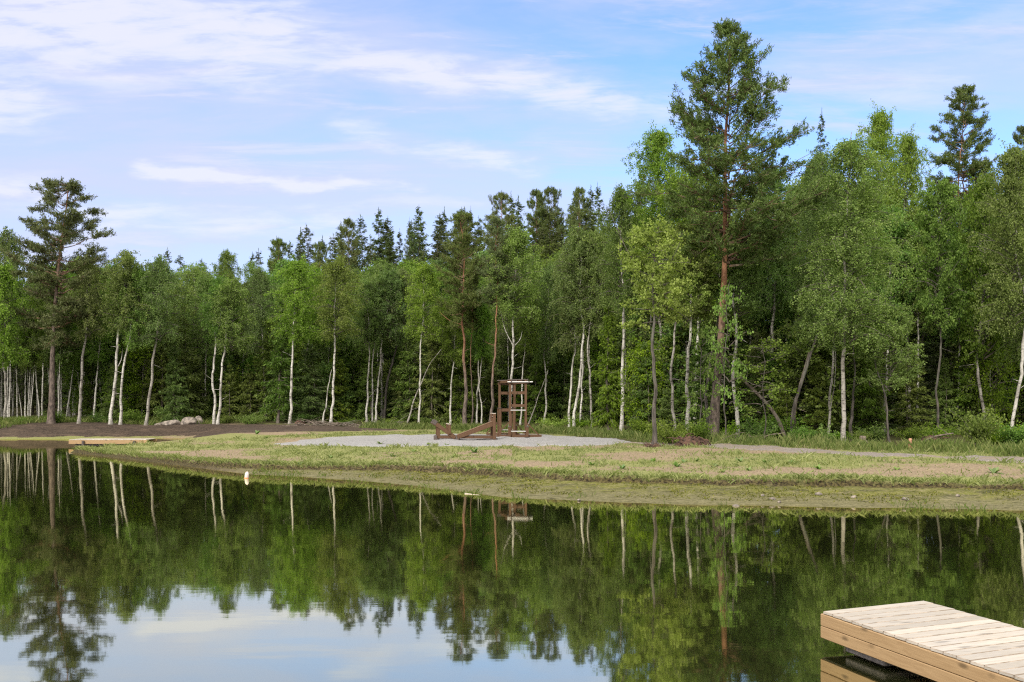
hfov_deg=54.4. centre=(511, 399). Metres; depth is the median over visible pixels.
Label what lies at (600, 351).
spruce tree
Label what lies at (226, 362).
spruce tree
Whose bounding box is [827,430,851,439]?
bush
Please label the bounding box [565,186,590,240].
pine tree
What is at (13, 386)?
birch tree
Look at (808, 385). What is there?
spruce tree
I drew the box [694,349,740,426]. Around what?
broadleaf tree
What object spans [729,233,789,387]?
birch tree
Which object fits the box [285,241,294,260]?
spruce tree
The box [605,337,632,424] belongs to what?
spruce tree
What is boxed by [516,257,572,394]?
birch tree
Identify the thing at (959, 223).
birch tree
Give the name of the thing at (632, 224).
birch tree
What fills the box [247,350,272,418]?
spruce tree
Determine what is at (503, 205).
pine tree
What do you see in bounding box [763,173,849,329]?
birch tree
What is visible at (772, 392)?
alder tree
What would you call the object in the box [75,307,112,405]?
birch tree
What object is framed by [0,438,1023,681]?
water
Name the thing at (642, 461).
lawn grass
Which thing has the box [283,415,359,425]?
brush pile
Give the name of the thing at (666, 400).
spruce tree
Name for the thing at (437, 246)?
spruce tree
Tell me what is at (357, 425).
brush pile
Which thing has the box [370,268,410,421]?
birch tree
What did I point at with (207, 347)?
birch tree
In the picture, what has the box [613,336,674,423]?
broadleaf tree
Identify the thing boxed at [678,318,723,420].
alder tree
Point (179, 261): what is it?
spruce tree
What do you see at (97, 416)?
bush
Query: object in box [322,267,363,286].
birch tree
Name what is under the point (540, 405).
spruce tree
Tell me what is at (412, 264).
birch tree
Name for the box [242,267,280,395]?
birch tree
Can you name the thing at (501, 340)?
birch tree
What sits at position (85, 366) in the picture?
birch tree
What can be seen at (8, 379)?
birch tree
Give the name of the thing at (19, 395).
birch tree
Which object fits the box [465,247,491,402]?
spruce tree
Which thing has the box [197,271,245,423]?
birch tree
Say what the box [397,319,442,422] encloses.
spruce tree
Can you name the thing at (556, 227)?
pine tree
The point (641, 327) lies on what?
birch tree
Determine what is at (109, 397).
spruce tree
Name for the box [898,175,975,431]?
alder tree
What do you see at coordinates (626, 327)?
birch tree
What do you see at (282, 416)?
spruce tree
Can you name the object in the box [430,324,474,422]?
spruce tree
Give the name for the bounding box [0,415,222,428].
shore grass
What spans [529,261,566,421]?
birch tree
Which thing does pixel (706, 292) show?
birch tree
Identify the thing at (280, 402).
spruce tree
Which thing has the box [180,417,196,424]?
boulder
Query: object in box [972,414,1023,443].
bush
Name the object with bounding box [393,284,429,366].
birch tree
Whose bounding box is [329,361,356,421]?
spruce tree
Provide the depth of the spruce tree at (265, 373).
72.83 m
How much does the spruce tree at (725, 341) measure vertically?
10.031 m
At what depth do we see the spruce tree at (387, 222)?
105.35 m
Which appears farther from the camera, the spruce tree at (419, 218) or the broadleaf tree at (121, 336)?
the spruce tree at (419, 218)
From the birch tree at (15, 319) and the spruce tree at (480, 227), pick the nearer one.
the birch tree at (15, 319)
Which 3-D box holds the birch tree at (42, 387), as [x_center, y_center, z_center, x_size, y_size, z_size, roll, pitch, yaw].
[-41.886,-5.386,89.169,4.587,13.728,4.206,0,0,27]
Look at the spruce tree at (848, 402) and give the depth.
49.21 m
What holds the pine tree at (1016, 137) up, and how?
on the ground at (604, 493)
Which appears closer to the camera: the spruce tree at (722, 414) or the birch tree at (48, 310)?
the spruce tree at (722, 414)
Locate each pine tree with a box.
[0,176,115,423]
[267,236,290,313]
[311,241,330,300]
[334,216,362,281]
[433,211,491,423]
[446,210,472,276]
[463,259,484,423]
[474,215,518,421]
[480,190,517,281]
[523,187,549,256]
[533,186,567,268]
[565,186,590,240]
[626,16,835,437]
[919,83,1002,423]
[1007,124,1023,424]
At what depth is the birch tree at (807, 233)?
45.80 m
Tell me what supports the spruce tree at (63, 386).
on the ground at (604, 493)
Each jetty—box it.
[69,438,156,445]
[821,601,1023,681]
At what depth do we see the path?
34.63 m
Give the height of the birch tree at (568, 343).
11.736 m
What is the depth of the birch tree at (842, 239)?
56.39 m
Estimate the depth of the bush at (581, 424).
60.31 m
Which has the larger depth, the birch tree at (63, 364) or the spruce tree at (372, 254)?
the spruce tree at (372, 254)
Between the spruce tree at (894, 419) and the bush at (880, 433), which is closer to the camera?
the bush at (880, 433)
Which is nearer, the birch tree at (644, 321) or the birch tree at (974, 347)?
the birch tree at (974, 347)
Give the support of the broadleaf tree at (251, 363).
on the ground at (604, 493)
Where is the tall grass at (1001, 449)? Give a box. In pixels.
[359,418,1023,456]
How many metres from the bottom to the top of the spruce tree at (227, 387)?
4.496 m
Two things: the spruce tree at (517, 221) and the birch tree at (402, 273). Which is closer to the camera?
the birch tree at (402, 273)
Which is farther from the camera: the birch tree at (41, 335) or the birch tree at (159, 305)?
the birch tree at (159, 305)
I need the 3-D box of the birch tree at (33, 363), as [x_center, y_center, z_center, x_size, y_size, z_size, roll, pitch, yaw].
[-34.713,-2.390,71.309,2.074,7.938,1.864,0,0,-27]
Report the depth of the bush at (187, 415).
68.81 m
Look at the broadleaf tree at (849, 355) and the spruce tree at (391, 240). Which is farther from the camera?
the spruce tree at (391, 240)
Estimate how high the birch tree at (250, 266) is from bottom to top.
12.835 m
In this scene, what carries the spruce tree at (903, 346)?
on the ground at (604, 493)
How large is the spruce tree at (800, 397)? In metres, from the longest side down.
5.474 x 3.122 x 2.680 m
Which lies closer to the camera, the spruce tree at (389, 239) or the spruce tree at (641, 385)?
the spruce tree at (641, 385)
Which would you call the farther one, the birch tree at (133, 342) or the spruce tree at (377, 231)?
the spruce tree at (377, 231)
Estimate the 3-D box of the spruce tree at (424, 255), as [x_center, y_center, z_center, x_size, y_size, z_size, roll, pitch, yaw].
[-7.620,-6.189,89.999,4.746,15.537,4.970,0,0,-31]
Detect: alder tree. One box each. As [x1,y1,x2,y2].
[609,211,698,443]
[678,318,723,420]
[704,282,753,434]
[725,336,798,438]
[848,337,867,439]
[853,301,927,441]
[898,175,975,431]
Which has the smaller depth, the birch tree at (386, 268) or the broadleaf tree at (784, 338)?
the broadleaf tree at (784, 338)
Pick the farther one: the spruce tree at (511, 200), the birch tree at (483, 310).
the spruce tree at (511, 200)
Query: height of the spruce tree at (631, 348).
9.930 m
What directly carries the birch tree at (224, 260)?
on the ground at (604, 493)
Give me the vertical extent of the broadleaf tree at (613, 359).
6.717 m
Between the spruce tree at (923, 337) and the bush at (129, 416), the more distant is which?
the bush at (129, 416)
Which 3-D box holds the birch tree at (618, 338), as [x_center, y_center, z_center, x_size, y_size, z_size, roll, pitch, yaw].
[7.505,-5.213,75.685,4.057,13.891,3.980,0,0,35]
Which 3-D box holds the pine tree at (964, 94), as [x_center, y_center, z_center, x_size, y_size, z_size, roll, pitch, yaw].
[26.390,-8.270,57.940,4.516,20.324,4.493,0,0,0]
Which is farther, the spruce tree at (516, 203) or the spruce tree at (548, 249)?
the spruce tree at (516, 203)
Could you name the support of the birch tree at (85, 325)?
on the ground at (604, 493)
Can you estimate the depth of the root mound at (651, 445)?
38.88 m
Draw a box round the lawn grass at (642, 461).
[76,429,1023,484]
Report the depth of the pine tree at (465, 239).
62.90 m
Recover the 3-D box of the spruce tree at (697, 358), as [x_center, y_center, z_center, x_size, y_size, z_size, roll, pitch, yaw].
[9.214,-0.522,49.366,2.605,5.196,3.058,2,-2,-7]
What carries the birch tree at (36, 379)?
on the ground at (604, 493)
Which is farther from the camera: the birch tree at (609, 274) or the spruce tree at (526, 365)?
the birch tree at (609, 274)
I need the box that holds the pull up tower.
[486,379,541,436]
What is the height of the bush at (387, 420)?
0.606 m
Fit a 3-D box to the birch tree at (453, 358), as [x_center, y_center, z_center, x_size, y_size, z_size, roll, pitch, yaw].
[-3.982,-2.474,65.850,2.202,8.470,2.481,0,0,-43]
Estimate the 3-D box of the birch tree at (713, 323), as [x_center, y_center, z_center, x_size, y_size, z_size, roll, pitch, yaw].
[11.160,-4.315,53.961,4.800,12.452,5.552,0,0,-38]
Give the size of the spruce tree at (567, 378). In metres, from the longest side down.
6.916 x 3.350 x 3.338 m
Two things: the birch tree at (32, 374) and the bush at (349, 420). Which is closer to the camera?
the bush at (349, 420)
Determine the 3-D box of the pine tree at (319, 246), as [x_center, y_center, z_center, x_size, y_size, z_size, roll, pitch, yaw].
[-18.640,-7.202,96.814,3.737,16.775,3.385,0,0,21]
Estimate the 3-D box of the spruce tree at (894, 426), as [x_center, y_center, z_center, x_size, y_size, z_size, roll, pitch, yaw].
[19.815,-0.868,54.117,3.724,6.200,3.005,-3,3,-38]
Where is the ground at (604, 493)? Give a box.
[0,323,1023,509]
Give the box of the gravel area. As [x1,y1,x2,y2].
[275,433,629,446]
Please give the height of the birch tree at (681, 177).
15.090 m
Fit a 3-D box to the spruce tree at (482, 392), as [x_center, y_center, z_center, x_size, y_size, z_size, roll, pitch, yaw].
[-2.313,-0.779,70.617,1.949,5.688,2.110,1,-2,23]
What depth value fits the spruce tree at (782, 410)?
49.10 m
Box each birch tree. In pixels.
[0,226,42,418]
[0,260,40,370]
[0,281,17,416]
[6,363,27,416]
[7,278,30,416]
[7,293,25,416]
[8,280,21,416]
[9,297,44,416]
[11,359,21,415]
[11,373,13,415]
[15,296,42,414]
[16,315,40,414]
[24,261,46,415]
[24,264,49,414]
[24,284,47,415]
[26,306,57,380]
[28,360,49,415]
[29,296,46,414]
[33,264,77,410]
[39,288,82,411]
[40,324,81,410]
[58,270,76,416]
[61,295,97,415]
[64,256,78,414]
[66,288,107,416]
[67,257,111,423]
[69,284,129,414]
[70,267,120,415]
[73,297,116,381]
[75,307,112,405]
[96,249,159,423]
[103,280,143,400]
[114,265,164,424]
[132,254,190,424]
[137,277,175,353]
[150,272,185,343]
[155,280,200,361]
[173,262,216,386]
[175,269,229,417]
[176,266,213,387]
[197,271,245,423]
[202,277,259,423]
[206,249,244,410]
[226,281,261,413]
[238,260,270,348]
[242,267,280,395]
[246,267,274,332]
[262,283,320,360]
[264,250,332,423]
[264,278,287,329]
[265,258,323,315]
[289,275,326,391]
[297,263,333,380]
[307,254,367,422]
[312,286,348,397]
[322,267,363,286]
[322,370,331,422]
[333,281,352,339]
[344,270,388,421]
[346,291,379,409]
[349,261,392,416]
[349,262,409,418]
[355,270,401,421]
[364,257,397,387]
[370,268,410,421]
[382,266,427,421]
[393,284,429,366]
[396,250,421,278]
[398,254,452,422]
[398,264,424,352]
[407,351,439,421]
[414,258,454,315]
[415,263,465,383]
[423,294,458,410]
[434,298,469,423]
[449,284,473,390]
[459,241,500,368]
[459,271,499,410]
[461,280,489,423]
[468,304,499,423]
[483,248,531,347]
[484,219,552,407]
[490,274,525,420]
[507,253,537,327]
[507,283,547,424]
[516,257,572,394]
[527,371,547,425]
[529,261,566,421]
[530,243,565,411]
[539,249,578,333]
[541,260,572,403]
[546,224,605,426]
[549,244,595,426]
[561,219,622,348]
[564,251,620,416]
[569,228,621,419]
[569,245,605,420]
[585,183,646,430]
[593,240,624,368]
[606,219,648,336]
[611,216,683,421]
[612,276,659,345]
[614,120,689,419]
[616,206,648,322]
[621,246,654,348]
[638,161,742,422]
[647,221,727,427]
[658,240,721,431]
[676,209,762,419]
[699,239,777,437]
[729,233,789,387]
[731,217,805,399]
[734,159,807,412]
[748,229,805,362]
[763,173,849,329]
[776,175,859,311]
[785,145,847,433]
[788,126,918,440]
[795,185,872,317]
[849,193,929,430]
[856,99,911,281]
[859,184,937,423]
[873,121,937,423]
[888,189,961,422]
[918,228,981,425]
[927,195,964,421]
[946,168,1014,416]
[949,180,1005,316]
[966,138,1023,426]
[991,136,1023,367]
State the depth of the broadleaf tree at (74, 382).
75.05 m
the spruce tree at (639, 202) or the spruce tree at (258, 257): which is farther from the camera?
the spruce tree at (258, 257)
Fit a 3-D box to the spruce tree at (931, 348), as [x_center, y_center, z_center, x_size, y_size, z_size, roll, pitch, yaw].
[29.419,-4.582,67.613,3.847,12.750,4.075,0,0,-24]
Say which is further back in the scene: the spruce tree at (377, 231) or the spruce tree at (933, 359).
the spruce tree at (377, 231)
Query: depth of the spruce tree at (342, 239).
107.78 m
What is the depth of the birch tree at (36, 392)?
83.94 m
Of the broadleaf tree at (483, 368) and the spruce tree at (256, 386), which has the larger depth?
the broadleaf tree at (483, 368)
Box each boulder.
[160,420,180,424]
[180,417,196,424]
[195,416,202,423]
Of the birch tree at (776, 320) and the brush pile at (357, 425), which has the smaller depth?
the birch tree at (776, 320)
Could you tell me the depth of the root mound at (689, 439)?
39.39 m
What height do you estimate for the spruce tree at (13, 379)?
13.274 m
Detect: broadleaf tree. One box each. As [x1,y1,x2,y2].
[55,365,99,415]
[60,360,91,403]
[70,343,111,414]
[95,324,154,412]
[97,362,143,414]
[116,323,178,417]
[171,356,202,408]
[178,329,210,401]
[192,325,250,411]
[233,350,260,414]
[299,343,329,407]
[301,338,327,414]
[305,363,329,413]
[315,359,354,418]
[324,322,378,410]
[324,338,373,411]
[337,338,374,412]
[365,358,393,415]
[444,339,486,397]
[462,353,501,411]
[482,320,537,411]
[483,322,530,420]
[507,348,555,378]
[563,337,611,412]
[567,337,604,406]
[587,372,610,410]
[596,339,630,398]
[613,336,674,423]
[614,337,674,417]
[614,344,670,424]
[630,315,713,422]
[637,318,728,423]
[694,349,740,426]
[735,350,792,424]
[759,312,879,427]
[766,311,807,418]
[778,357,806,425]
[811,307,885,412]
[812,311,905,424]
[937,313,1023,426]
[952,320,1023,431]
[993,329,1023,427]
[1003,321,1023,400]
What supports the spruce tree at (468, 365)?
on the ground at (604, 493)
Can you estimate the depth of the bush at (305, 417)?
66.75 m
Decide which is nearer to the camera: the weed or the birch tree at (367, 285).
the weed
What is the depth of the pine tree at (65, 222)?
65.34 m
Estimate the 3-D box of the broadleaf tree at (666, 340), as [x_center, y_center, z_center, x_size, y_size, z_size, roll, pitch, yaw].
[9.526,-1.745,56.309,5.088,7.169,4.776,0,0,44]
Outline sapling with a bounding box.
[818,421,838,438]
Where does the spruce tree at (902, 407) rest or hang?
on the ground at (604, 493)
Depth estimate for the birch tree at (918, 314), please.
52.98 m
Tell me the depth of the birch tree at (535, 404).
64.98 m
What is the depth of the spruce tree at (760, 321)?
55.04 m
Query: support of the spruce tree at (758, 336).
on the ground at (604, 493)
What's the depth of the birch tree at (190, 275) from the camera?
79.73 m
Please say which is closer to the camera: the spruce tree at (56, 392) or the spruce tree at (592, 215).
the spruce tree at (56, 392)
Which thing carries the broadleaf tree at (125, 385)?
on the ground at (604, 493)
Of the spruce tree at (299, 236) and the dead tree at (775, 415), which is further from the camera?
the spruce tree at (299, 236)
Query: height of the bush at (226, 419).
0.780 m
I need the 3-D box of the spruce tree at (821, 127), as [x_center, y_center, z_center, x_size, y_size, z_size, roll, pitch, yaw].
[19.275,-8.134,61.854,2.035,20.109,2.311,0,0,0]
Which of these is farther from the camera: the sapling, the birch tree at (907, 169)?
the birch tree at (907, 169)
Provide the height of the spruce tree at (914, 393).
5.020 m
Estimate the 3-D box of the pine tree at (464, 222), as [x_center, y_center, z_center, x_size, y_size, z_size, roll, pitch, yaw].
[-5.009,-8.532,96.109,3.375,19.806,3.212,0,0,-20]
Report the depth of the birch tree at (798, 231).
60.16 m
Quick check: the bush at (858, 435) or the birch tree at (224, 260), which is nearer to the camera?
the bush at (858, 435)
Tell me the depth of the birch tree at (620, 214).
56.60 m
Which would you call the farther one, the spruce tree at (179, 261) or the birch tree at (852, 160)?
the spruce tree at (179, 261)
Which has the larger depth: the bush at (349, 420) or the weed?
the bush at (349, 420)
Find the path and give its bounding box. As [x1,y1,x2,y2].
[617,441,1023,462]
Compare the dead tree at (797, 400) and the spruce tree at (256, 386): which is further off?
the spruce tree at (256, 386)
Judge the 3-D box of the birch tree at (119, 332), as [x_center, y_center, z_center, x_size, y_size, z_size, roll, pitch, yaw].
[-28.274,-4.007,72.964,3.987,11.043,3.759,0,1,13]
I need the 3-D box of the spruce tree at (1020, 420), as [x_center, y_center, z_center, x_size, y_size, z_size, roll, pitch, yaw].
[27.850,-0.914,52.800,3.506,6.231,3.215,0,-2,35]
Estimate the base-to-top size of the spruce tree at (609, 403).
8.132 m
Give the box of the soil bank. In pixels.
[0,422,397,437]
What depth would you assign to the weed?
27.32 m
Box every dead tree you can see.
[702,316,718,431]
[740,371,786,436]
[789,330,818,435]
[792,352,809,433]
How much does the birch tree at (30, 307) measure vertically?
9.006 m
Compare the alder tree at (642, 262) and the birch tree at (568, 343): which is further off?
the birch tree at (568, 343)
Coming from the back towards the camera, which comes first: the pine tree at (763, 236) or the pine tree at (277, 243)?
the pine tree at (277, 243)
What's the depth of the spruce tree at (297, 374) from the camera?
69.29 m
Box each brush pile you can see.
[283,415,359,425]
[327,415,407,426]
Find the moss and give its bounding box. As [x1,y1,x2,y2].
[219,467,1022,503]
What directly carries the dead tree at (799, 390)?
on the ground at (604, 493)
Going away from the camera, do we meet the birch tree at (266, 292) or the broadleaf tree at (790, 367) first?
the broadleaf tree at (790, 367)
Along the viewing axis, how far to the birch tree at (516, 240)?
61.75 m
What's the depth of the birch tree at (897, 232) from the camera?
52.74 m
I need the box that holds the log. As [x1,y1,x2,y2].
[926,426,953,439]
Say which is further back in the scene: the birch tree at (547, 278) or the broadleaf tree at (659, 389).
the birch tree at (547, 278)
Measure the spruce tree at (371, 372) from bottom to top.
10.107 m
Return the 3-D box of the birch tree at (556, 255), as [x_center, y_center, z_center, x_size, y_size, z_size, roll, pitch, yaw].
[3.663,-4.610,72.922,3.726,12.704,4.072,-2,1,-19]
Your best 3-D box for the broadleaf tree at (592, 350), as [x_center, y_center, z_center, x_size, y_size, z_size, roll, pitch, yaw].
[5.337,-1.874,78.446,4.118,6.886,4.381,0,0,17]
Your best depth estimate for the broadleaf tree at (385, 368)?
73.84 m
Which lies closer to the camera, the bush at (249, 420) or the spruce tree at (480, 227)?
the bush at (249, 420)
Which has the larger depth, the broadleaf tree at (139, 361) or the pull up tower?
the broadleaf tree at (139, 361)
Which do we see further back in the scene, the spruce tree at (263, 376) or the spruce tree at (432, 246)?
the spruce tree at (432, 246)
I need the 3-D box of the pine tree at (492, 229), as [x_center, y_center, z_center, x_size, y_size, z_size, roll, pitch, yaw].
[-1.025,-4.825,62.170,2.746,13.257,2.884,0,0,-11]
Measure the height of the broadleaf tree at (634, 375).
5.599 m
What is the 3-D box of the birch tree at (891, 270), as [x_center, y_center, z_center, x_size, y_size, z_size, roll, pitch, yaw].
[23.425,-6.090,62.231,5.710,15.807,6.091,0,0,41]
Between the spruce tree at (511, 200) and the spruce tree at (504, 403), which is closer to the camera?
the spruce tree at (504, 403)
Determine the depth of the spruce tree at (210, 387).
75.45 m
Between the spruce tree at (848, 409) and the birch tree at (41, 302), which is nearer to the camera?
the spruce tree at (848, 409)
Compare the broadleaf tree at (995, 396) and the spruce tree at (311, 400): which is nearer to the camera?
the broadleaf tree at (995, 396)
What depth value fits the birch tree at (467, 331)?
73.97 m
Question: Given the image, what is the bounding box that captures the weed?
[988,467,1004,473]
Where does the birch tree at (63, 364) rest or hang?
on the ground at (604, 493)
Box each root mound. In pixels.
[643,439,663,447]
[668,433,710,446]
[922,435,949,441]
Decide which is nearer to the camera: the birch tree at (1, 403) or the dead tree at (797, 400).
the dead tree at (797, 400)
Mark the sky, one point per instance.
(201, 129)
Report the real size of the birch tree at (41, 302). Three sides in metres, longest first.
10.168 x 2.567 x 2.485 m
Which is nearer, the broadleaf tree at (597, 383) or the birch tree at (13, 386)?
the broadleaf tree at (597, 383)
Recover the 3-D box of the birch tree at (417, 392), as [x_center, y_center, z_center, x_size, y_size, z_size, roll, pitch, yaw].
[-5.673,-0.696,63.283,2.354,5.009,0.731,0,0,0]
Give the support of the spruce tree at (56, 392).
on the ground at (604, 493)
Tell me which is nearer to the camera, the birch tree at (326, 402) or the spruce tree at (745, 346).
the spruce tree at (745, 346)
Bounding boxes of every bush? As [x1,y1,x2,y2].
[41,409,65,422]
[89,409,113,421]
[114,408,149,423]
[149,404,179,420]
[170,409,203,419]
[216,413,240,423]
[234,412,266,423]
[284,412,319,422]
[334,417,359,422]
[381,416,402,423]
[417,416,444,423]
[535,413,573,426]
[567,417,589,427]
[623,419,665,433]
[641,418,706,443]
[674,416,719,438]
[703,418,744,434]
[728,410,783,439]
[747,412,812,438]
[787,425,818,439]
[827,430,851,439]
[846,430,879,439]
[853,421,895,441]
[890,422,931,438]
[916,419,958,438]
[943,404,1006,444]
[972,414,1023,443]
[988,420,1023,443]
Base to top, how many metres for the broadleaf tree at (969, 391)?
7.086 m
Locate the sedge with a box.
[244,465,996,510]
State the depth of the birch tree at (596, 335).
71.19 m
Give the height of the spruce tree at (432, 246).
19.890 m
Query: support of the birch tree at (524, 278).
on the ground at (604, 493)
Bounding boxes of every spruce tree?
[0,364,15,409]
[2,363,19,400]
[3,364,26,405]
[9,366,39,414]
[14,366,48,405]
[15,364,48,413]
[27,359,62,405]
[38,361,68,403]
[39,365,72,413]
[62,370,76,412]
[74,347,104,416]
[98,359,124,421]
[122,367,140,415]
[134,332,170,419]
[139,343,163,413]
[158,339,192,421]
[160,318,209,420]
[163,247,173,272]
[166,358,201,416]
[172,255,186,282]
[182,304,206,412]
[190,362,211,419]
[198,338,219,405]
[203,351,222,416]
[203,351,241,418]
[216,363,241,420]
[217,346,247,415]
[224,366,246,415]
[235,361,259,421]
[241,364,263,417]
[244,314,261,402]
[246,251,255,293]
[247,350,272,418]
[250,316,286,421]
[255,248,264,268]
[255,339,285,405]
[259,294,300,422]
[259,338,307,421]
[281,358,310,416]
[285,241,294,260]
[285,338,316,420]
[285,340,337,423]
[293,241,307,263]
[294,227,309,258]
[299,225,319,264]
[314,236,330,266]
[316,344,353,421]
[320,234,339,267]
[323,220,352,286]
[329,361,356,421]
[337,352,357,414]
[348,356,383,420]
[350,228,365,273]
[355,215,375,270]
[356,240,376,392]
[363,329,378,413]
[365,207,393,263]
[371,217,397,371]
[371,257,393,410]
[373,219,398,264]
[375,308,400,401]
[378,236,396,353]
[379,230,397,388]
[383,346,407,416]
[384,377,399,419]
[387,353,417,422]
[388,335,423,421]
[395,232,405,266]
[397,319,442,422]
[403,218,418,362]
[403,220,421,262]
[404,206,429,261]
[404,322,452,422]
[406,229,420,359]
[407,220,429,363]
[413,247,428,378]
[416,336,445,409]
[427,214,447,271]
[428,215,448,262]
[429,227,445,265]
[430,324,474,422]
[436,206,450,267]
[440,328,484,424]
[450,207,477,261]
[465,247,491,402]
[466,333,496,412]
[467,359,490,421]
[473,218,485,259]
[480,362,505,421]
[498,196,529,377]
[501,339,520,420]
[502,196,522,233]
[512,380,529,421]
[513,213,522,252]
[513,333,550,420]
[516,350,544,422]
[520,344,564,423]
[535,207,562,346]
[535,227,547,255]
[539,342,564,412]
[541,340,571,422]
[547,348,572,417]
[560,219,572,356]
[562,364,578,423]
[564,199,575,245]
[564,339,602,423]
[567,204,582,233]
[581,184,598,231]
[581,206,593,232]
[582,201,597,231]
[587,305,626,429]
[591,311,618,399]
[592,183,605,231]
[592,382,599,420]
[596,354,625,423]
[604,203,618,333]
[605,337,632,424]
[614,307,638,418]
[619,172,646,335]
[626,315,658,422]
[627,339,664,432]
[656,379,682,429]
[668,300,698,422]
[670,339,723,428]
[702,261,738,397]
[706,277,733,401]
[709,381,729,431]
[712,311,755,420]
[722,330,757,432]
[726,316,764,372]
[728,366,749,421]
[734,328,773,434]
[744,301,781,418]
[745,326,787,419]
[760,268,795,362]
[774,374,796,426]
[788,246,848,432]
[789,272,804,409]
[789,344,809,427]
[797,353,839,436]
[803,338,860,434]
[814,113,830,175]
[836,366,858,429]
[846,325,895,436]
[855,367,878,428]
[866,384,886,436]
[873,330,905,429]
[883,339,915,429]
[886,257,928,419]
[888,343,939,434]
[890,300,931,424]
[895,387,919,427]
[906,323,947,422]
[909,261,955,425]
[919,256,935,422]
[919,291,965,425]
[922,227,974,414]
[926,354,955,432]
[947,346,976,434]
[955,359,980,429]
[970,287,1009,425]
[1004,366,1023,427]
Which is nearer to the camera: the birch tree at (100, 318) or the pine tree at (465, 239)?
the pine tree at (465, 239)
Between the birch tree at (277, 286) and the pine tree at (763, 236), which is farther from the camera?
the birch tree at (277, 286)
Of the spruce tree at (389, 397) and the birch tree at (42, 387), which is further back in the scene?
the birch tree at (42, 387)
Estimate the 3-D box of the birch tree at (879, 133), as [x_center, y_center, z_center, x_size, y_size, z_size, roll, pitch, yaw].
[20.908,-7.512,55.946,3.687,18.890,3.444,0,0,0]
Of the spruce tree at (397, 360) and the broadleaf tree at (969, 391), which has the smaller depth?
the broadleaf tree at (969, 391)
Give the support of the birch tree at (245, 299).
on the ground at (604, 493)
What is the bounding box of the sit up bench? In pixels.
[430,413,496,439]
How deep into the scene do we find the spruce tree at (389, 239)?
105.74 m
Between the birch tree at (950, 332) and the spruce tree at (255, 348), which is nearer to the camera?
the birch tree at (950, 332)
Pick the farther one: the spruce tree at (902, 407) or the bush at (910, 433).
the spruce tree at (902, 407)
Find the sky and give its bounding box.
[0,0,1023,286]
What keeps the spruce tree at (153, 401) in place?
on the ground at (604, 493)
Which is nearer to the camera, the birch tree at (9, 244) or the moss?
the moss
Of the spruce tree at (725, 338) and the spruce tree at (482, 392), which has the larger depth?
the spruce tree at (482, 392)
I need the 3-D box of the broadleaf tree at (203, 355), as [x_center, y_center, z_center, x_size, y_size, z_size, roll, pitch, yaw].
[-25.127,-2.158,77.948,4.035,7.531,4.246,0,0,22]
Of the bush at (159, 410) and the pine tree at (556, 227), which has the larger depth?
the pine tree at (556, 227)
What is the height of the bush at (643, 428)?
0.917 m
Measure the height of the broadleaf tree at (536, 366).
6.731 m
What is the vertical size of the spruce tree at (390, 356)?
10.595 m
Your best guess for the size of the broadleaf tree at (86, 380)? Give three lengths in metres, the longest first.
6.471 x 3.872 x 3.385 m
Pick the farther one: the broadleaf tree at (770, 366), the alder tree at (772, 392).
the broadleaf tree at (770, 366)
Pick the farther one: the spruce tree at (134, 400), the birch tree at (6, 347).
the spruce tree at (134, 400)
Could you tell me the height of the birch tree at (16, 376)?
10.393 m
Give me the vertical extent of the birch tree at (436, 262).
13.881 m
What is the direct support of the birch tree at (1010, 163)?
on the ground at (604, 493)
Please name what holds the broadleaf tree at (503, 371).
on the ground at (604, 493)
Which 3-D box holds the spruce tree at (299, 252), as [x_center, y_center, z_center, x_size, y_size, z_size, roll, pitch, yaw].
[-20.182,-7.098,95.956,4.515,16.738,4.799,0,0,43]
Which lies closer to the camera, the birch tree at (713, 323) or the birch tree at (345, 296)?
the birch tree at (713, 323)
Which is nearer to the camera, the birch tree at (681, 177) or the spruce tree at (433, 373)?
the birch tree at (681, 177)
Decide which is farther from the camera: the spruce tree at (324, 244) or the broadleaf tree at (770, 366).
the spruce tree at (324, 244)
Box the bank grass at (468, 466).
[71,445,1023,487]
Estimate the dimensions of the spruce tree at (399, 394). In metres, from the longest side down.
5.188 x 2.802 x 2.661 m
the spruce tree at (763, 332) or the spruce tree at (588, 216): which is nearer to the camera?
the spruce tree at (763, 332)
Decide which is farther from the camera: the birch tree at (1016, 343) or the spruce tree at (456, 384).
the spruce tree at (456, 384)
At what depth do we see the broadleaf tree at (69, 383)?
75.60 m
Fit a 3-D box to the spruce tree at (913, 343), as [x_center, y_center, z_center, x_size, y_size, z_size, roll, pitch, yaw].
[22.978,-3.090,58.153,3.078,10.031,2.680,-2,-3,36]
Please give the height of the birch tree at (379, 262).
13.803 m
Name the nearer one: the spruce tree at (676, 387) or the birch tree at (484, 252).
the spruce tree at (676, 387)
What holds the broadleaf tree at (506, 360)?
on the ground at (604, 493)
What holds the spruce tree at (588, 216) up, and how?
on the ground at (604, 493)
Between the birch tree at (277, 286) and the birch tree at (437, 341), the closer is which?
the birch tree at (437, 341)
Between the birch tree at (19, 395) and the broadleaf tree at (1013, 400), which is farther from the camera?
the birch tree at (19, 395)
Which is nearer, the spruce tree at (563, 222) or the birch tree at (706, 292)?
the birch tree at (706, 292)
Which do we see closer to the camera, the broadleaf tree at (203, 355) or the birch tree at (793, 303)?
the birch tree at (793, 303)
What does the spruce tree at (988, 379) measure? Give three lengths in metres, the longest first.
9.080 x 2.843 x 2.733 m
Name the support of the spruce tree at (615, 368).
on the ground at (604, 493)
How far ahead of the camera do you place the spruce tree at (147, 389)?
73.46 m
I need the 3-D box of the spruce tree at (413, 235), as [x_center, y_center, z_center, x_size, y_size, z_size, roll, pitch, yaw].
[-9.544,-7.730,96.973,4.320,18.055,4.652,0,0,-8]
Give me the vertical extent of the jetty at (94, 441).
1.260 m
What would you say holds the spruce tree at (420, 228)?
on the ground at (604, 493)
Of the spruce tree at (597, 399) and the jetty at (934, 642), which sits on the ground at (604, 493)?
the spruce tree at (597, 399)

